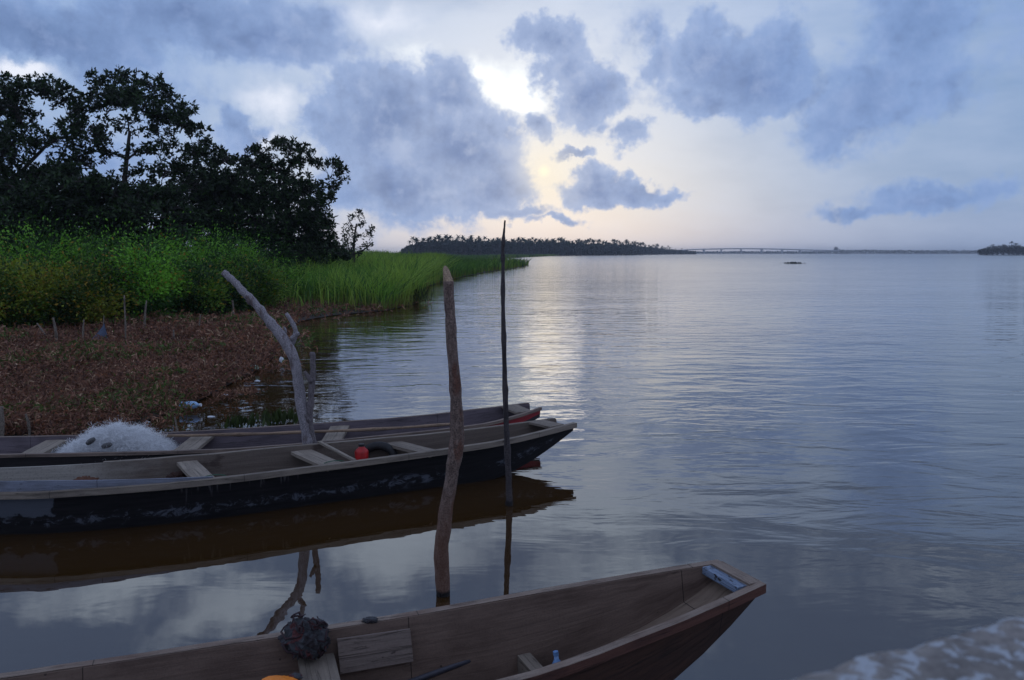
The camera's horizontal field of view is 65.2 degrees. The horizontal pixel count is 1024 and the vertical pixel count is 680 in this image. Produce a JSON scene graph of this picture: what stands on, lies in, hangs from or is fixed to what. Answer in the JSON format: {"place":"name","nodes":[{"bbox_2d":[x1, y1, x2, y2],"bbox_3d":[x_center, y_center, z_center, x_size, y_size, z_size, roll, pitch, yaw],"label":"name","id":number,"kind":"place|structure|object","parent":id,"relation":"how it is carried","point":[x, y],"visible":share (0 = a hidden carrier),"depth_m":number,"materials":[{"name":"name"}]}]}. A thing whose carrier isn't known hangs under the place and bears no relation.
{"place":"outdoors","nodes":[
{"label":"outdoors","id":0,"kind":"place"},
{"bbox_2d":[2,256,542,435],"bbox_3d":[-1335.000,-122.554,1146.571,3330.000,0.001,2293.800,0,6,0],"label":"ground","id":1,"kind":"structure","parent":0,"point":[303,318],"depth_m":26.36,"materials":[{"name":"brown soil"}]},
{"bbox_2d":[0,406,4,435],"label":"stake","id":2,"kind":"object","parent":1,"relation":"in","point":[2,423],"visible":0.75,"depth_m":9.37,"materials":[{"name":"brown wood"}]},
{"bbox_2d":[0,213,52,280],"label":"shrub","id":3,"kind":"object","parent":1,"relation":"on","point":[1,243],"visible":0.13,"depth_m":27.19,"materials":[{"name":"green plant"}]},
{"bbox_2d":[0,238,53,317],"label":"shrub","id":4,"kind":"object","parent":1,"relation":"on","point":[13,264],"visible":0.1,"depth_m":22.44,"materials":[{"name":"green plant"}]},
{"bbox_2d":[25,414,30,435],"bbox_3d":[-5.789,1.076,9.582,0.052,0.392,0.061,0,6,0],"label":"stake","id":5,"kind":"object","parent":1,"relation":"on","point":[28,425],"visible":0.73,"depth_m":9.56,"materials":[{"name":"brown wood"}]},
{"bbox_2d":[0,190,62,261],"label":"shrub","id":6,"kind":"object","parent":1,"relation":"on","point":[17,231],"visible":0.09,"depth_m":33.21,"materials":[{"name":"green plant"}]},
{"bbox_2d":[0,70,90,219],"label":"broadleaf tree","id":7,"kind":"object","parent":1,"relation":"on","point":[14,113],"visible":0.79,"depth_m":36.84,"materials":[{"name":"green plant"}]},
{"bbox_2d":[0,233,100,327],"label":"shrub","id":8,"kind":"object","parent":1,"relation":"on","point":[13,308],"visible":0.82,"depth_m":21.97,"materials":[{"name":"green plant"}]},
{"bbox_2d":[0,154,104,265],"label":"broadleaf tree","id":9,"kind":"object","parent":1,"relation":"on","point":[35,185],"visible":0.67,"depth_m":34.24,"materials":[{"name":"green plant"}]},
{"bbox_2d":[52,318,57,341],"bbox_3d":[-10.559,-0.113,18.515,0.102,0.821,0.070,-6,8,-42],"label":"stake","id":10,"kind":"object","parent":1,"relation":"on","point":[55,329],"visible":0.68,"depth_m":18.48,"materials":[{"name":"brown wood"}]},
{"bbox_2d":[0,186,119,261],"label":"shrub","id":11,"kind":"object","parent":1,"relation":"on","point":[53,231],"visible":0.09,"depth_m":33.61,"materials":[{"name":"green plant"}]},
{"bbox_2d":[0,208,123,312],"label":"shrub","id":12,"kind":"object","parent":1,"relation":"on","point":[43,249],"visible":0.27,"depth_m":26.56,"materials":[{"name":"green plant"}]},
{"bbox_2d":[82,319,84,338],"bbox_3d":[-10.283,-0.134,19.196,0.068,0.717,0.075,0,6,0],"label":"stake","id":13,"kind":"object","parent":1,"relation":"on","point":[83,329],"visible":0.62,"depth_m":19.17,"materials":[{"name":"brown wood"}]},
{"bbox_2d":[13,239,156,326],"bbox_3d":[-12.459,-1.590,23.201,4.109,2.721,3.914,5,8,37],"label":"shrub","id":14,"kind":"object","parent":1,"relation":"on","point":[86,307],"visible":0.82,"depth_m":22.80,"materials":[{"name":"green plant"}]},
{"bbox_2d":[6,219,165,278],"bbox_3d":[-14.810,-2.543,27.806,5.836,3.584,5.830,0,6,0],"label":"shrub","id":15,"kind":"object","parent":1,"relation":"on","point":[82,247],"visible":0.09,"depth_m":27.16,"materials":[{"name":"green plant"}]},
{"bbox_2d":[18,200,167,261],"bbox_3d":[-18.492,-3.780,35.153,6.664,4.498,7.825,0,6,0],"label":"shrub","id":16,"kind":"object","parent":1,"relation":"on","point":[83,235],"visible":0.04,"depth_m":33.96,"materials":[{"name":"green plant"}]},
{"bbox_2d":[92,316,107,338],"bbox_3d":[-9.635,-0.186,18.524,0.672,0.763,0.430,0,6,0],"label":"hanging net","id":17,"kind":"object","parent":1,"relation":"on","point":[102,331],"visible":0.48,"depth_m":18.49,"materials":[{"name":"blue fabric"}]},
{"bbox_2d":[68,239,157,318],"bbox_3d":[-12.364,-1.771,24.474,3.167,2.739,3.376,0,6,0],"label":"shrub","id":18,"kind":"object","parent":1,"relation":"on","point":[100,273],"visible":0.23,"depth_m":24.12,"materials":[{"name":"green plant"}]},
{"bbox_2d":[40,216,204,282],"bbox_3d":[-13.957,-2.655,28.896,5.632,3.601,5.541,0,6,0],"label":"shrub","id":19,"kind":"object","parent":1,"relation":"on","point":[118,240],"visible":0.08,"depth_m":28.67,"materials":[{"name":"green plant"}]},
{"bbox_2d":[124,295,126,337],"bbox_3d":[-8.957,-0.370,18.518,0.052,1.332,0.081,4,7,30],"label":"stake","id":20,"kind":"object","parent":1,"relation":"on","point":[125,324],"visible":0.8,"depth_m":18.50,"materials":[{"name":"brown wood"}]},
{"bbox_2d":[40,65,213,202],"bbox_3d":[-18.635,-7.844,39.375,8.924,11.478,5.064,0,6,0],"label":"broadleaf tree","id":21,"kind":"object","parent":1,"relation":"on","point":[123,96],"visible":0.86,"depth_m":39.01,"materials":[{"name":"green plant"}]},
{"bbox_2d":[65,176,208,258],"bbox_3d":[-17.311,-4.603,36.703,5.889,5.620,5.340,0,6,0],"label":"broadleaf tree","id":22,"kind":"object","parent":1,"relation":"on","point":[162,202],"visible":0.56,"depth_m":35.76,"materials":[{"name":"green plant"}]},
{"bbox_2d":[144,300,146,326],"bbox_3d":[-10.223,-0.610,22.291,0.145,0.994,0.076,-6,9,-44],"label":"stake","id":23,"kind":"object","parent":1,"relation":"on","point":[145,313],"visible":0.77,"depth_m":22.26,"materials":[{"name":"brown wood"}]},
{"bbox_2d":[84,226,214,318],"bbox_3d":[-11.313,-2.049,25.015,4.504,3.186,3.765,6,9,43],"label":"shrub","id":24,"kind":"object","parent":1,"relation":"on","point":[157,273],"visible":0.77,"depth_m":24.52,"materials":[{"name":"green plant"}]},
{"bbox_2d":[113,212,225,266],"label":"shrub","id":25,"kind":"object","parent":1,"relation":"on","point":[180,236],"visible":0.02,"depth_m":36.71,"materials":[{"name":"green plant"}]},
{"bbox_2d":[116,211,257,281],"bbox_3d":[-12.416,-3.044,30.797,5.769,3.889,5.534,0,6,0],"label":"shrub","id":26,"kind":"object","parent":1,"relation":"on","point":[207,258],"visible":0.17,"depth_m":30.45,"materials":[{"name":"green plant"}]},
{"bbox_2d":[159,249,254,317],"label":"shrub","id":27,"kind":"object","parent":1,"relation":"on","point":[206,298],"visible":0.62,"depth_m":26.10,"materials":[{"name":"green plant"}]},
{"bbox_2d":[0,296,436,435],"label":"dry weeds","id":28,"kind":"object","parent":1,"relation":"on","point":[72,382],"visible":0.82,"depth_m":14.57,"materials":[{"name":"brown plant"}]},
{"bbox_2d":[179,401,201,407],"bbox_3d":[-4.471,0.902,11.129,0.310,0.098,0.100,0,6,5],"label":"plastic bottle","id":29,"kind":"object","parent":28,"relation":"on","point":[196,405],"visible":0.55,"depth_m":11.10,"materials":[{"name":"plastic"}]},
{"bbox_2d":[176,142,263,257],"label":"broadleaf tree","id":30,"kind":"object","parent":1,"relation":"on","point":[212,203],"visible":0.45,"depth_m":42.08,"materials":[{"name":"green plant"}]},
{"bbox_2d":[155,210,287,262],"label":"shrub","id":31,"kind":"object","parent":1,"relation":"on","point":[219,241],"visible":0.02,"depth_m":38.12,"materials":[{"name":"green plant"}]},
{"bbox_2d":[181,258,273,313],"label":"shrub","id":32,"kind":"object","parent":1,"relation":"on","point":[240,303],"visible":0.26,"depth_m":27.78,"materials":[{"name":"green plant"}]},
{"bbox_2d":[167,210,288,277],"bbox_3d":[-11.933,-3.426,32.715,5.168,4.257,5.404,0,6,0],"label":"shrub","id":33,"kind":"object","parent":1,"relation":"on","point":[232,253],"visible":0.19,"depth_m":32.73,"materials":[{"name":"green plant"}]},
{"bbox_2d":[204,241,304,311],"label":"shrub","id":34,"kind":"object","parent":1,"relation":"on","point":[270,282],"visible":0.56,"depth_m":29.68,"materials":[{"name":"green plant"}]},
{"bbox_2d":[218,218,326,273],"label":"shrub","id":35,"kind":"object","parent":1,"relation":"on","point":[278,258],"visible":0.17,"depth_m":41.42,"materials":[{"name":"green plant"}]},
{"bbox_2d":[236,238,320,300],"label":"shrub","id":36,"kind":"object","parent":1,"relation":"on","point":[290,276],"visible":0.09,"depth_m":35.58,"materials":[{"name":"green plant"}]},
{"bbox_2d":[216,134,364,265],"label":"broadleaf tree","id":37,"kind":"object","parent":1,"relation":"on","point":[314,222],"visible":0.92,"depth_m":43.25,"materials":[{"name":"green plant"}]},
{"bbox_2d":[317,243,371,267],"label":"shrub","id":38,"kind":"object","parent":1,"relation":"on","point":[340,260],"visible":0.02,"depth_m":50.31,"materials":[{"name":"green plant"}]},
{"bbox_2d":[340,209,375,264],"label":"broadleaf tree","id":39,"kind":"object","parent":1,"relation":"on","point":[354,237],"visible":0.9,"depth_m":49.02,"materials":[{"name":"green plant"}]},
{"bbox_2d":[247,249,622,310],"bbox_3d":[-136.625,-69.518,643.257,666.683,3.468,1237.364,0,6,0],"label":"reeds","id":40,"kind":"object","parent":1,"relation":"on","point":[386,279],"visible":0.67,"depth_m":35.36,"materials":[{"name":"green plant"}]},
{"bbox_2d":[399,239,696,255],"bbox_3d":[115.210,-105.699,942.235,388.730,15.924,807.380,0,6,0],"label":"wood","id":41,"kind":"object","parent":1,"relation":"on","point":[446,246],"visible":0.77,"depth_m":637.80,"materials":[{"name":"green plant"}]},
{"bbox_2d":[0,254,1023,679],"bbox_3d":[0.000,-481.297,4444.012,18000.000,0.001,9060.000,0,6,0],"label":"water","id":42,"kind":"structure","parent":0,"point":[826,450],"depth_m":7.99,"materials":[{"name":"blue liquid"}]},
{"bbox_2d":[215,409,265,428],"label":"water plant","id":43,"kind":"object","parent":42,"relation":"on","point":[237,420],"visible":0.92,"depth_m":10.10,"materials":[{"name":"green plant"}]},
{"bbox_2d":[221,270,312,443],"bbox_3d":[-2.388,0.381,7.966,0.968,2.149,0.169,1,6,11],"label":"forked post","id":44,"kind":"object","parent":42,"relation":"in","point":[287,344],"visible":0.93,"depth_m":7.87,"materials":[{"name":"grey wood"}]},
{"bbox_2d":[0,402,541,466],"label":"canoe","id":45,"kind":"object","parent":42,"relation":"on","point":[21,451],"visible":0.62,"depth_m":8.45,"materials":[{"name":"brown wood"}]},
{"bbox_2d":[50,419,179,459],"bbox_3d":[-4.020,1.060,8.069,1.439,0.579,0.667,0,6,0],"label":"fishing net","id":46,"kind":"object","parent":45,"relation":"in","point":[116,436],"visible":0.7,"depth_m":7.94,"materials":[{"name":"fabric"}]},
{"bbox_2d":[161,423,449,436],"bbox_3d":[-2.233,0.960,8.443,3.476,0.046,0.194,-1,6,-12],"label":"punting pole","id":47,"kind":"object","parent":45,"relation":"in","point":[299,432],"visible":0.75,"depth_m":8.35,"materials":[{"name":"brown wood"}]},
{"bbox_2d":[264,407,297,425],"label":"water plant","id":48,"kind":"object","parent":42,"relation":"on","point":[278,415],"visible":0.91,"depth_m":10.29,"materials":[{"name":"green plant"}]},
{"bbox_2d":[0,418,576,534],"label":"canoe","id":49,"kind":"object","parent":42,"relation":"on","point":[128,493],"visible":0.96,"depth_m":7.04,"materials":[{"name":"brown wood"}]},
{"bbox_2d":[73,476,101,479],"bbox_3d":[-3.713,1.282,6.981,0.375,0.193,0.237,0,6,0],"label":"rusty rope heap","id":50,"kind":"object","parent":49,"relation":"in","point":[86,478],"visible":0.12,"depth_m":6.96,"materials":[{"name":"brown fabric"}]},
{"bbox_2d":[166,471,186,477],"bbox_3d":[-2.979,1.256,7.158,0.275,0.172,0.199,0,6,0],"label":"dark rag","id":51,"kind":"object","parent":49,"relation":"in","point":[179,474],"visible":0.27,"depth_m":7.12,"materials":[{"name":"brown fabric"}]},
{"bbox_2d":[355,443,368,459],"bbox_3d":[-1.440,1.160,7.670,0.131,0.335,0.131,0,6,0],"label":"fuel canister","id":52,"kind":"object","parent":49,"relation":"in","point":[361,451],"visible":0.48,"depth_m":7.62,"materials":[{"name":"red plastic"}]},
{"bbox_2d":[365,441,397,455],"bbox_3d":[-1.300,1.134,7.788,0.383,0.282,0.144,0,6,0],"label":"old tyre","id":53,"kind":"object","parent":49,"relation":"in","point":[388,448],"visible":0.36,"depth_m":7.77,"materials":[{"name":"rubber"}]},
{"bbox_2d":[303,352,316,442],"bbox_3d":[-1.988,0.790,7.929,0.126,1.349,0.104,0,6,0],"label":"forked stick","id":54,"kind":"object","parent":42,"relation":"in","point":[311,378],"visible":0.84,"depth_m":7.88,"materials":[{"name":"wood"}]},
{"bbox_2d":[0,559,765,679],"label":"canoe","id":55,"kind":"object","parent":42,"relation":"on","point":[670,623],"visible":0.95,"depth_m":3.89,"materials":[{"name":"brown wood"}]},
{"bbox_2d":[262,672,302,679],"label":"orange bag","id":56,"kind":"object","parent":55,"relation":"on","point":[295,676],"visible":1,"depth_m":3.41,"materials":[{"name":"plastic"}]},
{"bbox_2d":[278,612,331,659],"bbox_3d":[-0.950,1.355,3.661,0.245,0.222,0.168,0,6,0],"label":"cloth bundle","id":57,"kind":"object","parent":55,"relation":"on","point":[308,638],"visible":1,"depth_m":3.62,"materials":[{"name":"multicoloured fabric"}]},
{"bbox_2d":[361,616,377,623],"bbox_3d":[-0.680,1.341,3.833,0.081,0.032,0.051,0,6,0],"label":"rag knot","id":58,"kind":"object","parent":55,"relation":"on","point":[370,619],"visible":1,"depth_m":3.82,"materials":[{"name":"fabric"}]},
{"bbox_2d":[337,628,412,673],"bbox_3d":[-0.644,1.468,3.780,0.351,0.158,0.048,-2,7,-18],"label":"loose board","id":59,"kind":"object","parent":55,"relation":"on","point":[369,651],"visible":1,"depth_m":3.77,"materials":[{"name":"brown wood"}]},
{"bbox_2d":[408,660,470,679],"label":"metal pipe","id":60,"kind":"object","parent":55,"relation":"on","point":[433,673],"visible":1,"depth_m":3.89,"materials":[{"name":"grey metal"}]},
{"bbox_2d":[552,650,560,663],"bbox_3d":[0.226,1.600,3.803,0.080,0.242,0.059,4,7,33],"label":"plastic bottle","id":61,"kind":"object","parent":55,"relation":"in","point":[556,655],"visible":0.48,"depth_m":3.79,"materials":[{"name":"plastic"}]},
{"bbox_2d":[409,282,435,303],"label":"water plant","id":62,"kind":"object","parent":42,"relation":"in","point":[419,296],"visible":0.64,"depth_m":34.43,"materials":[{"name":"green plant"}]},
{"bbox_2d":[434,266,463,597],"bbox_3d":[-0.404,0.725,5.080,0.204,2.384,0.101,0,6,0],"label":"mooring post","id":63,"kind":"object","parent":42,"relation":"in","point":[444,522],"visible":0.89,"depth_m":5.04,"materials":[{"name":"brown wood"}]},
{"bbox_2d":[500,220,512,505],"bbox_3d":[-0.043,0.306,6.894,0.111,2.648,0.069,0,6,0],"label":"mooring stick","id":64,"kind":"object","parent":42,"relation":"in","point":[507,457],"visible":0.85,"depth_m":6.88,"materials":[{"name":"brown wood"}]},
{"bbox_2d":[784,262,803,263],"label":"drifting weeds","id":65,"kind":"object","parent":42,"relation":"on","point":[793,263],"visible":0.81,"depth_m":167.05,"materials":[{"name":"green plant"}]},
{"bbox_2d":[793,617,1023,679],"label":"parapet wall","id":66,"kind":"structure","parent":42,"relation":"in","point":[995,651],"depth_m":0.69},
{"bbox_2d":[0,0,1023,252],"label":"sky","id":67,"kind":"structure","parent":0,"point":[869,125],"materials":[{"name":"blue"}]},
{"bbox_2d":[683,248,838,253],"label":"road bridge","id":68,"kind":"structure","parent":0,"point":[761,249],"depth_m":2279.98,"materials":[{"name":"concrete"}]},
{"bbox_2d":[697,253,1015,253],"bbox_3d":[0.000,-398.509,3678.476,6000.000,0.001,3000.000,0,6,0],"label":"shore","id":69,"kind":"structure","parent":0,"point":[864,253],"depth_m":2535.49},
{"bbox_2d":[696,249,1019,253],"bbox_3d":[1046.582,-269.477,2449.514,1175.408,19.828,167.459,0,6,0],"label":"wood","id":70,"kind":"object","parent":69,"relation":"on","point":[842,251],"visible":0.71,"depth_m":2421.52,"materials":[{"name":"green plant"}]},
{"label":"island","id":71,"kind":"structure","parent":0,"visible":0},
{"bbox_2d":[977,248,987,254],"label":"islet tree","id":72,"kind":"object","parent":71,"relation":"on","point":[980,251],"visible":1,"depth_m":794.27,"materials":[{"name":"green plant"}]},
{"bbox_2d":[983,246,992,254],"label":"islet tree","id":73,"kind":"object","parent":71,"relation":"on","point":[988,249],"visible":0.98,"depth_m":795.74,"materials":[{"name":"green plant"}]},
{"bbox_2d":[989,244,997,254],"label":"islet tree","id":74,"kind":"object","parent":71,"relation":"on","point":[993,246],"visible":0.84,"depth_m":800.50,"materials":[{"name":"green plant"}]},
{"bbox_2d":[993,245,1001,254],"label":"islet tree","id":75,"kind":"object","parent":71,"relation":"on","point":[998,250],"visible":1,"depth_m":793.88,"materials":[{"name":"green plant"}]},
{"bbox_2d":[1003,245,1013,254],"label":"islet tree","id":76,"kind":"object","parent":71,"relation":"on","point":[1008,249],"visible":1,"depth_m":794.94,"materials":[{"name":"green plant"}]},
{"bbox_2d":[1014,244,1022,254],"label":"islet tree","id":77,"kind":"object","parent":71,"relation":"on","point":[1020,248],"visible":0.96,"depth_m":795.83,"materials":[{"name":"green plant"}]}
]}

